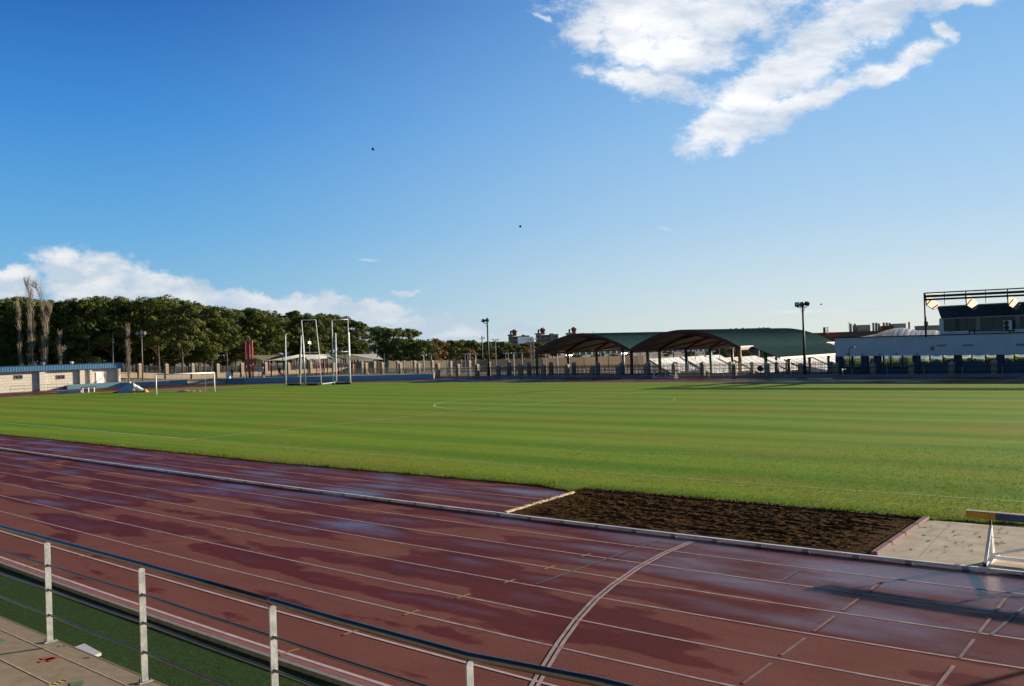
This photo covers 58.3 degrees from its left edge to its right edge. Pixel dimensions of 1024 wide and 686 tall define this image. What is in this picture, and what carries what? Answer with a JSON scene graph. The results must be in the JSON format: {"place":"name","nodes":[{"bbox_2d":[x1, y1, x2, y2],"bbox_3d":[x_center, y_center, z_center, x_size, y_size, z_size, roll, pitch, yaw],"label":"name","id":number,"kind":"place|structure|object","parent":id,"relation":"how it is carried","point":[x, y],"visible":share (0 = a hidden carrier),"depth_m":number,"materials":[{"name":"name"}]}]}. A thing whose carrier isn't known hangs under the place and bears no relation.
{"place":"outdoors","nodes":[
{"label":"outdoors","id":0,"kind":"place"},
{"bbox_2d":[0,566,339,685],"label":"turf strip","id":1,"kind":"object","parent":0,"point":[223,668],"depth_m":14.03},
{"bbox_2d":[0,616,166,685],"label":"concrete stand","id":2,"kind":"object","parent":1,"relation":"on","point":[28,657],"visible":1,"depth_m":7.74,"materials":[{"name":"beige concrete"}]},
{"bbox_2d":[0,525,636,685],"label":"handrail","id":3,"kind":"object","parent":2,"relation":"on","point":[562,674],"visible":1,"depth_m":7.21,"materials":[{"name":"metal"}]},
{"bbox_2d":[76,643,100,656],"bbox_3d":[-6.309,4.509,13.203,0.645,0.110,0.550,-2,0,45],"label":"white board","id":4,"kind":"object","parent":1,"relation":"on","point":[88,649],"visible":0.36,"depth_m":13.34,"materials":[{"name":"white"}]},
{"bbox_2d":[70,371,434,384],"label":"terrace path","id":5,"kind":"structure","parent":0,"point":[137,380],"depth_m":148.47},
{"bbox_2d":[124,323,131,381],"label":"bare poplar","id":6,"kind":"object","parent":5,"relation":"on","point":[128,368],"visible":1,"depth_m":150.91,"materials":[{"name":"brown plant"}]},
{"bbox_2d":[244,340,253,377],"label":"climbing frame","id":7,"kind":"object","parent":5,"relation":"on","point":[250,364],"visible":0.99,"depth_m":149.44,"materials":[{"name":"red paint"}]},
{"bbox_2d":[64,363,445,389],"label":"terrace","id":8,"kind":"structure","parent":0,"point":[208,370],"depth_m":242.47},
{"bbox_2d":[0,299,19,348],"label":"pine tree","id":9,"kind":"object","parent":8,"relation":"on","point":[6,321],"visible":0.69,"depth_m":163.33,"materials":[{"name":"green plant"}]},
{"bbox_2d":[0,355,27,365],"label":"hedge","id":10,"kind":"object","parent":8,"relation":"on","point":[12,360],"visible":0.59,"depth_m":161.25,"materials":[{"name":"green plant"}]},
{"bbox_2d":[0,322,29,358],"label":"pine tree","id":11,"kind":"object","parent":8,"relation":"on","point":[11,337],"visible":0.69,"depth_m":164.06,"materials":[{"name":"green plant"}]},
{"bbox_2d":[14,294,23,365],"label":"bare poplar","id":12,"kind":"object","parent":8,"relation":"on","point":[19,336],"visible":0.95,"depth_m":157.94,"materials":[{"name":"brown plant"}]},
{"bbox_2d":[0,297,37,359],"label":"pine tree","id":13,"kind":"object","parent":8,"relation":"on","point":[21,301],"visible":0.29,"depth_m":166.91,"materials":[{"name":"green plant"}]},
{"bbox_2d":[23,275,38,364],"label":"bare poplar","id":14,"kind":"object","parent":8,"relation":"on","point":[29,290],"visible":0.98,"depth_m":156.94,"materials":[{"name":"brown plant"}]},
{"bbox_2d":[1,300,70,361],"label":"pine tree","id":15,"kind":"object","parent":8,"relation":"on","point":[10,311],"visible":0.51,"depth_m":163.97,"materials":[{"name":"green plant"}]},
{"bbox_2d":[30,278,52,364],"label":"bare poplar","id":16,"kind":"object","parent":8,"relation":"on","point":[44,339],"visible":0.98,"depth_m":155.93,"materials":[{"name":"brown plant"}]},
{"bbox_2d":[0,361,123,392],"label":"changing block","id":17,"kind":"structure","parent":8,"relation":"on","point":[33,377],"depth_m":143.29,"materials":[{"name":"stone"}]},
{"bbox_2d":[48,327,75,363],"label":"pine tree","id":18,"kind":"object","parent":8,"relation":"on","point":[55,352],"visible":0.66,"depth_m":163.13,"materials":[{"name":"green plant"}]},
{"bbox_2d":[31,341,94,364],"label":"pine tree","id":19,"kind":"object","parent":8,"relation":"on","point":[50,359],"visible":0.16,"depth_m":173.30,"materials":[{"name":"green plant"}]},
{"bbox_2d":[38,300,93,363],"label":"pine tree","id":20,"kind":"object","parent":8,"relation":"on","point":[60,305],"visible":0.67,"depth_m":163.67,"materials":[{"name":"green plant"}]},
{"bbox_2d":[58,297,125,363],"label":"pine tree","id":21,"kind":"object","parent":8,"relation":"on","point":[87,355],"visible":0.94,"depth_m":164.78,"materials":[{"name":"green plant"}]},
{"bbox_2d":[69,338,121,362],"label":"pine tree","id":22,"kind":"object","parent":8,"relation":"on","point":[102,355],"visible":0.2,"depth_m":173.95,"materials":[{"name":"green plant"}]},
{"bbox_2d":[86,296,128,359],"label":"pine tree","id":23,"kind":"object","parent":8,"relation":"on","point":[101,329],"visible":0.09,"depth_m":180.35,"materials":[{"name":"green plant"}]},
{"bbox_2d":[79,296,140,362],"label":"pine tree","id":24,"kind":"object","parent":8,"relation":"on","point":[121,334],"visible":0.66,"depth_m":169.03,"materials":[{"name":"green plant"}]},
{"bbox_2d":[115,343,152,378],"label":"pine tree","id":25,"kind":"object","parent":8,"relation":"on","point":[132,359],"visible":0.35,"depth_m":174.56,"materials":[{"name":"green plant"}]},
{"bbox_2d":[111,306,159,378],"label":"pine tree","id":26,"kind":"object","parent":8,"relation":"on","point":[134,347],"visible":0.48,"depth_m":173.11,"materials":[{"name":"green plant"}]},
{"bbox_2d":[125,294,189,366],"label":"pine tree","id":27,"kind":"object","parent":8,"relation":"on","point":[149,317],"visible":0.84,"depth_m":168.30,"materials":[{"name":"green plant"}]},
{"bbox_2d":[137,338,187,371],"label":"pine tree","id":28,"kind":"object","parent":8,"relation":"on","point":[169,362],"visible":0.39,"depth_m":176.55,"materials":[{"name":"green plant"}]},
{"bbox_2d":[149,339,198,372],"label":"pine tree","id":29,"kind":"object","parent":8,"relation":"on","point":[174,358],"visible":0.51,"depth_m":176.36,"materials":[{"name":"green plant"}]},
{"bbox_2d":[161,304,210,372],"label":"pine tree","id":30,"kind":"object","parent":8,"relation":"on","point":[184,334],"visible":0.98,"depth_m":164.78,"materials":[{"name":"green plant"}]},
{"bbox_2d":[170,305,230,371],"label":"pine tree","id":31,"kind":"object","parent":8,"relation":"on","point":[215,324],"visible":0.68,"depth_m":178.33,"materials":[{"name":"green plant"}]},
{"bbox_2d":[206,344,242,372],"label":"pine tree","id":32,"kind":"object","parent":8,"relation":"on","point":[223,362],"visible":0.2,"depth_m":197.01,"materials":[{"name":"green plant"}]},
{"bbox_2d":[206,309,251,371],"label":"pine tree","id":33,"kind":"object","parent":8,"relation":"on","point":[234,339],"visible":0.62,"depth_m":183.87,"materials":[{"name":"green plant"}]},
{"bbox_2d":[121,361,348,378],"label":"stone pillar fence","id":34,"kind":"object","parent":8,"relation":"on","point":[192,367],"visible":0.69,"depth_m":167.19,"materials":[{"name":"stone"}]},
{"bbox_2d":[214,339,257,371],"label":"pine tree","id":35,"kind":"object","parent":8,"relation":"on","point":[235,355],"visible":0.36,"depth_m":196.65,"materials":[{"name":"green plant"}]},
{"bbox_2d":[228,308,266,370],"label":"pine tree","id":36,"kind":"object","parent":8,"relation":"on","point":[254,323],"visible":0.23,"depth_m":207.28,"materials":[{"name":"green plant"}]},
{"bbox_2d":[230,307,267,370],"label":"pine tree","id":37,"kind":"object","parent":8,"relation":"on","point":[252,313],"visible":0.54,"depth_m":203.40,"materials":[{"name":"green plant"}]},
{"bbox_2d":[237,341,262,366],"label":"pine tree","id":38,"kind":"object","parent":8,"relation":"on","point":[256,349],"visible":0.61,"depth_m":196.05,"materials":[{"name":"green plant"}]},
{"bbox_2d":[240,315,291,369],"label":"pine tree","id":39,"kind":"object","parent":8,"relation":"on","point":[277,335],"visible":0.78,"depth_m":209.53,"materials":[{"name":"green plant"}]},
{"bbox_2d":[276,310,308,368],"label":"pine tree","id":40,"kind":"object","parent":8,"relation":"on","point":[293,324],"visible":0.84,"depth_m":223.51,"materials":[{"name":"green plant"}]},
{"bbox_2d":[278,339,316,368],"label":"pine tree","id":41,"kind":"object","parent":8,"relation":"on","point":[294,351],"visible":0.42,"depth_m":227.49,"materials":[{"name":"green plant"}]},
{"bbox_2d":[284,313,329,362],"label":"pine tree","id":42,"kind":"object","parent":8,"relation":"on","point":[306,338],"visible":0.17,"depth_m":237.53,"materials":[{"name":"green plant"}]},
{"bbox_2d":[293,315,329,368],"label":"pine tree","id":43,"kind":"object","parent":8,"relation":"on","point":[320,329],"visible":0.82,"depth_m":226.18,"materials":[{"name":"green plant"}]},
{"bbox_2d":[314,314,344,366],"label":"pine tree","id":44,"kind":"object","parent":8,"relation":"on","point":[333,318],"visible":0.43,"depth_m":256.38,"materials":[{"name":"green plant"}]},
{"bbox_2d":[323,314,355,350],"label":"pine tree","id":45,"kind":"object","parent":8,"relation":"on","point":[344,329],"visible":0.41,"depth_m":260.56,"materials":[{"name":"green plant"}]},
{"bbox_2d":[327,338,359,365],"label":"pine tree","id":46,"kind":"object","parent":8,"relation":"on","point":[352,345],"visible":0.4,"depth_m":266.01,"materials":[{"name":"green plant"}]},
{"bbox_2d":[342,320,372,361],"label":"pine tree","id":47,"kind":"object","parent":8,"relation":"on","point":[361,325],"visible":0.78,"depth_m":267.50,"materials":[{"name":"green plant"}]},
{"bbox_2d":[360,360,833,375],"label":"stone pillar fence","id":48,"kind":"object","parent":8,"relation":"on","point":[597,366],"visible":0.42,"depth_m":124.67,"materials":[{"name":"brown"}]},
{"bbox_2d":[350,359,1023,377],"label":"stone pillar fence","id":49,"kind":"object","parent":8,"relation":"on","point":[611,369],"visible":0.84,"depth_m":103.09,"materials":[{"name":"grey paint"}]},
{"bbox_2d":[118,349,842,375],"bbox_3d":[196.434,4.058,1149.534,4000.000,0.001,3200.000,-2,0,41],"label":"ground","id":50,"kind":"structure","parent":0,"point":[654,355],"depth_m":404.17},
{"bbox_2d":[367,326,412,360],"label":"pine tree","id":51,"kind":"object","parent":50,"relation":"on","point":[389,349],"visible":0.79,"depth_m":203.16,"materials":[{"name":"green plant"}]},
{"bbox_2d":[395,328,422,354],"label":"pine tree","id":52,"kind":"object","parent":50,"relation":"on","point":[417,333],"visible":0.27,"depth_m":212.43,"materials":[{"name":"green plant"}]},
{"bbox_2d":[398,339,439,360],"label":"pine tree","id":53,"kind":"object","parent":50,"relation":"on","point":[419,349],"visible":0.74,"depth_m":198.65,"materials":[{"name":"green plant"}]},
{"bbox_2d":[425,338,449,360],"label":"pine tree","id":54,"kind":"object","parent":50,"relation":"on","point":[439,343],"visible":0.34,"depth_m":211.25,"materials":[{"name":"orange plant"}]},
{"bbox_2d":[440,340,464,359],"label":"pine tree","id":55,"kind":"object","parent":50,"relation":"on","point":[453,348],"visible":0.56,"depth_m":219.89,"materials":[{"name":"green plant"}]},
{"bbox_2d":[450,339,481,359],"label":"pine tree","id":56,"kind":"object","parent":50,"relation":"on","point":[467,343],"visible":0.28,"depth_m":237.73,"materials":[{"name":"green plant"}]},
{"bbox_2d":[454,348,478,359],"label":"pine tree","id":57,"kind":"object","parent":50,"relation":"on","point":[465,351],"visible":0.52,"depth_m":205.25,"materials":[{"name":"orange plant"}]},
{"bbox_2d":[470,342,496,358],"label":"pine tree","id":58,"kind":"object","parent":50,"relation":"on","point":[479,351],"visible":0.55,"depth_m":237.27,"materials":[{"name":"green plant"}]},
{"bbox_2d":[348,355,643,373],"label":"fence","id":59,"kind":"object","parent":50,"relation":"on","point":[585,361],"visible":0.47,"depth_m":186.60,"materials":[{"name":"grey metal"}]},
{"bbox_2d":[481,341,513,359],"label":"pine tree","id":60,"kind":"object","parent":50,"relation":"on","point":[499,349],"visible":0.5,"depth_m":244.57,"materials":[{"name":"green plant"}]},
{"bbox_2d":[504,345,525,358],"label":"pine tree","id":61,"kind":"object","parent":50,"relation":"on","point":[510,349],"visible":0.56,"depth_m":234.90,"materials":[{"name":"green plant"}]},
{"bbox_2d":[507,329,528,353],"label":"apartment tower","id":62,"kind":"structure","parent":50,"relation":"on","point":[512,338],"depth_m":701.03,"materials":[{"name":"grey"}]},
{"bbox_2d":[516,342,544,358],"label":"pine tree","id":63,"kind":"object","parent":50,"relation":"on","point":[527,344],"visible":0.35,"depth_m":248.98,"materials":[{"name":"green plant"}]},
{"bbox_2d":[535,327,558,351],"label":"apartment tower","id":64,"kind":"structure","parent":50,"relation":"on","point":[541,337],"depth_m":701.07,"materials":[{"name":"grey"}]},
{"bbox_2d":[535,332,720,373],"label":"vault canopy","id":65,"kind":"object","parent":50,"relation":"on","point":[596,343],"visible":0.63,"depth_m":134.34,"materials":[{"name":"green metal"}]},
{"bbox_2d":[573,349,707,369],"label":"canopy","id":66,"kind":"object","parent":50,"relation":"on","point":[603,353],"visible":0.28,"depth_m":201.03,"materials":[{"name":"beige"}]},
{"bbox_2d":[649,357,698,372],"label":"tilted panel","id":67,"kind":"object","parent":50,"relation":"on","point":[667,361],"visible":0.49,"depth_m":163.70,"materials":[{"name":"white"}]},
{"bbox_2d":[688,358,737,372],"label":"tilted panel","id":68,"kind":"object","parent":50,"relation":"on","point":[706,361],"visible":0.38,"depth_m":157.98,"materials":[{"name":"white"}]},
{"bbox_2d":[629,328,834,373],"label":"vault canopy","id":69,"kind":"object","parent":50,"relation":"on","point":[783,343],"visible":1,"depth_m":124.20,"materials":[{"name":"green"}]},
{"bbox_2d":[705,347,774,357],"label":"grey house","id":70,"kind":"structure","parent":50,"relation":"on","point":[760,354],"depth_m":215.01,"materials":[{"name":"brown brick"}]},
{"bbox_2d":[734,357,784,373],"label":"tilted panel","id":71,"kind":"object","parent":50,"relation":"on","point":[756,360],"visible":0.44,"depth_m":153.34,"materials":[{"name":"white"}]},
{"bbox_2d":[795,301,809,374],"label":"floodlight mast","id":72,"kind":"object","parent":50,"relation":"on","point":[801,304],"visible":0.91,"depth_m":98.34,"materials":[{"name":"grey"}]},
{"bbox_2d":[784,357,826,371],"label":"tilted panel","id":73,"kind":"object","parent":50,"relation":"on","point":[794,360],"visible":0.38,"depth_m":146.50,"materials":[{"name":"white"}]},
{"bbox_2d":[820,327,838,355],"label":"brick house","id":74,"kind":"structure","parent":50,"relation":"on","point":[831,336],"depth_m":265.03,"materials":[{"name":"brown"}]},
{"bbox_2d":[839,322,909,336],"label":"apartment block","id":75,"kind":"structure","parent":50,"relation":"on","point":[861,330],"depth_m":302.05,"materials":[{"name":"brown brick"}]},
{"bbox_2d":[863,328,939,336],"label":"membrane roof","id":76,"kind":"structure","parent":50,"relation":"on","point":[898,332],"depth_m":145.47,"materials":[{"name":"white"}]},
{"bbox_2d":[835,288,1023,373],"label":"pavilion","id":77,"kind":"structure","parent":50,"relation":"on","point":[974,329],"depth_m":98.05,"materials":[{"name":"white metal"}]},
{"bbox_2d":[943,319,954,330],"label":"press box window","id":78,"kind":"structure","parent":77,"relation":"in","point":[949,324],"depth_m":101.65,"materials":[{"name":"grey glass"}]},
{"bbox_2d":[955,318,965,330],"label":"press box window","id":79,"kind":"structure","parent":77,"relation":"in","point":[960,324],"depth_m":100.92,"materials":[{"name":"grey glass"}]},
{"bbox_2d":[980,317,991,329],"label":"press box window","id":80,"kind":"structure","parent":77,"relation":"in","point":[985,322],"depth_m":99.22,"materials":[{"name":"grey glass"}]},
{"bbox_2d":[992,317,1003,329],"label":"press box window","id":81,"kind":"structure","parent":77,"relation":"in","point":[997,322],"depth_m":98.52,"materials":[{"name":"grey glass"}]},
{"bbox_2d":[0,377,1023,685],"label":"running track","id":82,"kind":"structure","parent":0,"point":[724,663],"depth_m":16.71,"materials":[{"name":"rubber"}]},
{"bbox_2d":[67,380,187,388],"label":"painted wall","id":83,"kind":"structure","parent":82,"relation":"on","point":[159,383],"depth_m":145.75,"materials":[{"name":"teal paint"}]},
{"bbox_2d":[0,561,365,685],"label":"track kerb stone","id":84,"kind":"object","parent":82,"relation":"on","point":[316,673],"visible":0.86,"depth_m":14.16,"materials":[{"name":"concrete"}]},
{"bbox_2d":[0,558,381,685],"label":"track margin","id":85,"kind":"object","parent":82,"relation":"on","point":[313,665],"visible":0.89,"depth_m":14.14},
{"bbox_2d":[187,378,225,384],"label":"ramp","id":86,"kind":"structure","parent":82,"relation":"on","point":[193,381],"depth_m":147.06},
{"bbox_2d":[0,530,556,685],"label":"lane edge marking","id":87,"kind":"object","parent":82,"relation":"on","point":[309,660],"visible":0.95,"depth_m":14.29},
{"bbox_2d":[227,372,433,382],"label":"painted wall","id":88,"kind":"structure","parent":82,"relation":"on","point":[323,378],"depth_m":139.45,"materials":[{"name":"blue paint"}]},
{"bbox_2d":[0,439,1023,685],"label":"lane marking","id":89,"kind":"object","parent":82,"relation":"on","point":[522,583],"visible":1,"depth_m":16.52,"materials":[{"name":"paint"}]},
{"bbox_2d":[0,448,1023,575],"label":"kerb rail","id":90,"kind":"object","parent":82,"relation":"on","point":[910,561],"visible":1,"depth_m":20.74,"materials":[{"name":"metal"}]},
{"bbox_2d":[529,541,695,685],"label":"break line marking","id":91,"kind":"object","parent":82,"relation":"on","point":[536,676],"visible":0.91,"depth_m":14.36,"materials":[{"name":"paint"}]},
{"bbox_2d":[506,489,917,554],"bbox_3d":[4.428,4.165,22.228,9.730,0.103,4.218,-2,0,41],"label":"sand pit","id":92,"kind":"object","parent":82,"relation":"on","point":[799,539],"visible":0.91,"depth_m":21.47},
{"bbox_2d":[504,491,574,512],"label":"timber sill","id":93,"kind":"structure","parent":92,"relation":"on","point":[534,503],"depth_m":24.67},
{"bbox_2d":[513,487,920,552],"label":"sand crumbs","id":94,"kind":"object","parent":92,"relation":"on","point":[740,502],"visible":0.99,"depth_m":22.04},
{"bbox_2d":[446,365,1023,378],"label":"track railing","id":95,"kind":"object","parent":82,"relation":"on","point":[817,372],"visible":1,"depth_m":100.14,"materials":[{"name":"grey metal"}]},
{"bbox_2d":[586,488,919,518],"bbox_3d":[5.793,4.151,23.806,9.398,0.090,0.060,-2,0,40],"label":"pit border","id":96,"kind":"object","parent":82,"relation":"on","point":[765,504],"visible":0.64,"depth_m":23.19,"materials":[{"name":"concrete"}]},
{"bbox_2d":[535,540,1023,634],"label":"blue marking","id":97,"kind":"object","parent":82,"relation":"on","point":[1007,621],"visible":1,"depth_m":16.39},
{"bbox_2d":[742,580,1007,685],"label":"dashed marking","id":98,"kind":"object","parent":82,"relation":"on","point":[951,668],"visible":1,"depth_m":12.59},
{"bbox_2d":[871,516,929,554],"bbox_3d":[8.196,4.015,19.271,0.130,0.090,4.123,-2,0,37],"label":"pit edging","id":99,"kind":"object","parent":82,"relation":"on","point":[881,548],"visible":0.94,"depth_m":18.98,"materials":[{"name":"beige concrete"}]},
{"bbox_2d":[877,520,1023,570],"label":"cement slab","id":100,"kind":"structure","parent":82,"relation":"on","point":[918,544],"depth_m":18.27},
{"bbox_2d":[965,509,1023,566],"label":"steeplechase barrier","id":101,"kind":"object","parent":100,"relation":"on","point":[994,515],"visible":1,"depth_m":16.68,"materials":[{"name":"metal"}]},
{"bbox_2d":[0,382,1023,524],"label":"grass infield","id":102,"kind":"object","parent":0,"point":[886,418],"depth_m":46.26,"materials":[{"name":"plant"}]},
{"bbox_2d":[113,382,151,392],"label":"covered mats","id":103,"kind":"object","parent":102,"relation":"on","point":[127,388],"visible":0.93,"depth_m":118.25,"materials":[{"name":"white"}]},
{"bbox_2d":[134,372,214,394],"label":"football goal","id":104,"kind":"object","parent":102,"relation":"on","point":[213,374],"visible":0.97,"depth_m":109.44,"materials":[{"name":"white paint"}]},
{"bbox_2d":[285,319,350,384],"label":"throwing cage","id":105,"kind":"object","parent":102,"relation":"on","point":[304,352],"visible":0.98,"depth_m":122.87,"materials":[{"name":"white paint"}]},
{"bbox_2d":[0,392,636,438],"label":"pitch marking","id":106,"kind":"object","parent":102,"relation":"on","point":[294,428],"visible":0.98,"depth_m":58.51,"materials":[{"name":"white paint"}]},
{"bbox_2d":[1,433,1022,523],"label":"grass tufts","id":107,"kind":"object","parent":102,"relation":"on","point":[695,495],"visible":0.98,"depth_m":28.13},
{"bbox_2d":[6,382,1023,501],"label":"faded pitch marking","id":108,"kind":"object","parent":102,"relation":"on","point":[597,471],"visible":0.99,"depth_m":31.07,"materials":[{"name":"white paint"}]},
{"bbox_2d":[157,444,1023,523],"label":"grass","id":109,"kind":"structure","parent":102,"relation":"on","point":[951,501],"depth_m":27.96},
{"bbox_2d":[0,0,1023,357],"label":"sky","id":110,"kind":"structure","parent":0,"point":[660,165],"materials":[{"name":"blue"}]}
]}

